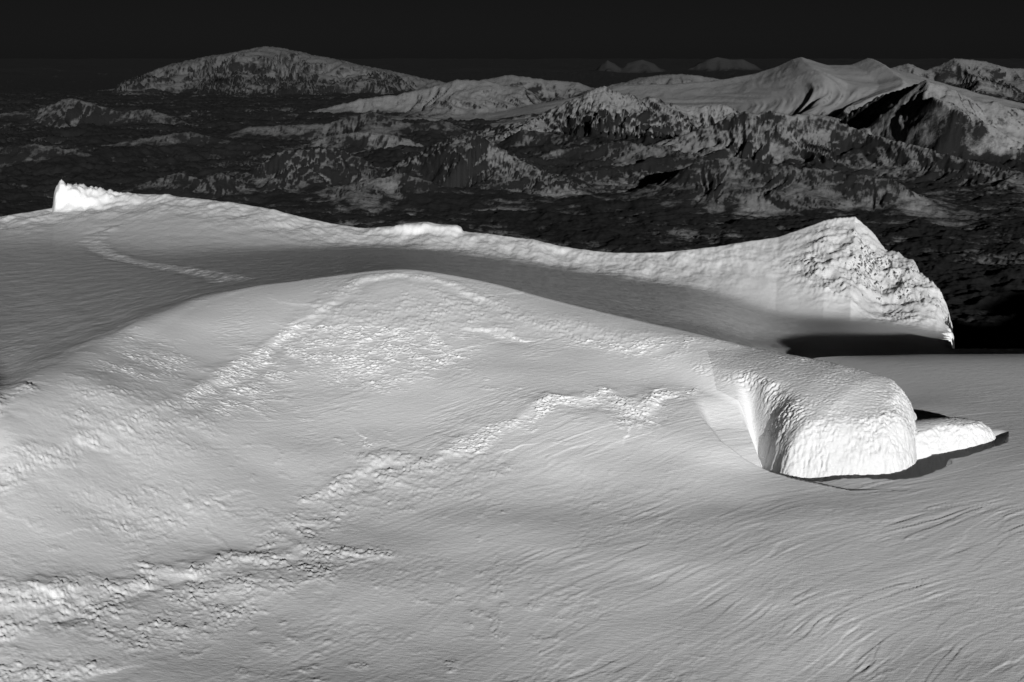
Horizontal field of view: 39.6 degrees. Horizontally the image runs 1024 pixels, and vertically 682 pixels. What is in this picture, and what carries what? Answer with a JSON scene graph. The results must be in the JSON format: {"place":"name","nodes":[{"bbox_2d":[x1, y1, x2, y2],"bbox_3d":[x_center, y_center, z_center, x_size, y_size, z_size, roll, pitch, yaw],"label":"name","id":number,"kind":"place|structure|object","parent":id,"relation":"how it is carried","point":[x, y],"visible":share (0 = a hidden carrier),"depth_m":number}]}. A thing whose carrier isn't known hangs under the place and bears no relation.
{"place":"outdoors","nodes":[
{"label":"outdoors","id":0,"kind":"place"},
{"bbox_2d":[0,98,472,171],"bbox_3d":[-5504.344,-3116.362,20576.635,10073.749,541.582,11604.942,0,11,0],"label":"hill","id":1,"kind":"structure","parent":0,"point":[70,112],"depth_m":20596.88},
{"bbox_2d":[107,172,471,204],"bbox_3d":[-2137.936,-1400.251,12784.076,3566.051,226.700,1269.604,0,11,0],"label":"mountain","id":2,"kind":"structure","parent":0,"point":[400,187],"depth_m":12690.55},
{"bbox_2d":[308,79,544,121],"bbox_3d":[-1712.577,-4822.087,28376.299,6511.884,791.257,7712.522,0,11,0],"label":"table mountain","id":3,"kind":"structure","parent":0,"point":[455,98],"depth_m":27921.58},
{"bbox_2d":[381,130,617,197],"bbox_3d":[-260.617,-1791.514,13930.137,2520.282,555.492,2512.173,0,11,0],"label":"dark peak","id":4,"kind":"structure","parent":0,"point":[467,159],"depth_m":13418.47},
{"bbox_2d":[0,194,1023,681],"bbox_3d":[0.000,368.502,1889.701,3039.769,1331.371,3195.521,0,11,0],"label":"glacier snow terrain","id":5,"kind":"structure","parent":0,"point":[240,442],"depth_m":331.79},
{"bbox_2d":[52,179,156,211],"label":"summit outcrop","id":6,"kind":"object","parent":5,"relation":"on","point":[67,196],"visible":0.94,"depth_m":917.69},
{"bbox_2d":[707,341,918,481],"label":"rime covered cliff","id":7,"kind":"structure","parent":5,"relation":"on","point":[809,419],"depth_m":369.87},
{"bbox_2d":[914,417,995,476],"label":"rime mound","id":8,"kind":"object","parent":5,"relation":"on","point":[940,442],"visible":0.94,"depth_m":376.23},
{"bbox_2d":[0,58,1023,348],"bbox_3d":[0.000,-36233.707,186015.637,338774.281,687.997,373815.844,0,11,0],"label":"valley ground","id":9,"kind":"structure","parent":0,"point":[966,256],"depth_m":13738.36},
{"bbox_2d":[74,46,445,97],"bbox_3d":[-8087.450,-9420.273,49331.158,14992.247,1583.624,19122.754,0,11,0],"label":"volcano","id":10,"kind":"structure","parent":9,"relation":"on","point":[265,71],"depth_m":46094.37},
{"bbox_2d":[232,146,384,190],"bbox_3d":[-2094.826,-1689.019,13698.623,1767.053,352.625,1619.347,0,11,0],"label":"volcanic cone","id":11,"kind":"object","parent":9,"relation":"on","point":[327,166],"visible":0.91,"depth_m":13481.96},
{"bbox_2d":[334,57,1023,126],"bbox_3d":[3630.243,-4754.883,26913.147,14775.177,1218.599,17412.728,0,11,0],"label":"ice capped massif","id":12,"kind":"structure","parent":9,"relation":"on","point":[801,85],"depth_m":25140.88},
{"bbox_2d":[648,111,1023,194],"bbox_3d":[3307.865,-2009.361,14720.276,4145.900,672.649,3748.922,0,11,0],"label":"escarpment","id":13,"kind":"structure","parent":9,"relation":"on","point":[775,138],"depth_m":15043.29},
{"bbox_2d":[0,0,1023,59],"label":"sky","id":14,"kind":"structure","parent":0,"point":[35,29]},
{"bbox_2d":[475,86,738,143],"bbox_3d":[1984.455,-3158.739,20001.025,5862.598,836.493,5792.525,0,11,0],"label":"craggy ridge","id":15,"kind":"structure","parent":0,"point":[610,113],"depth_m":19629.71},
{"bbox_2d":[288,129,958,212],"bbox_3d":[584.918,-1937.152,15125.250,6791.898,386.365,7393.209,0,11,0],"label":"front range","id":16,"kind":"structure","parent":0,"point":[739,183],"depth_m":12335.99},
{"bbox_2d":[593,57,761,72],"bbox_3d":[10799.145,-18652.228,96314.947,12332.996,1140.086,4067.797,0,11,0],"label":"remote range","id":17,"kind":"structure","parent":0,"point":[712,64],"depth_m":95743.39},
{"bbox_2d":[479,58,1023,101],"bbox_3d":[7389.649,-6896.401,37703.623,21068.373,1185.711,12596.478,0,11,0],"label":"rolling ridge","id":18,"kind":"structure","parent":0,"point":[984,78],"depth_m":37304.48},
{"bbox_2d":[793,221,952,332],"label":"rocky snow peak","id":19,"kind":"structure","parent":0,"point":[858,264],"depth_m":871.94},
{"bbox_2d":[839,80,1023,190],"bbox_3d":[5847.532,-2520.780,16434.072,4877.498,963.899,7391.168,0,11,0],"label":"steep gullied mountain","id":20,"kind":"structure","parent":0,"point":[942,119],"depth_m":15951.18}
]}

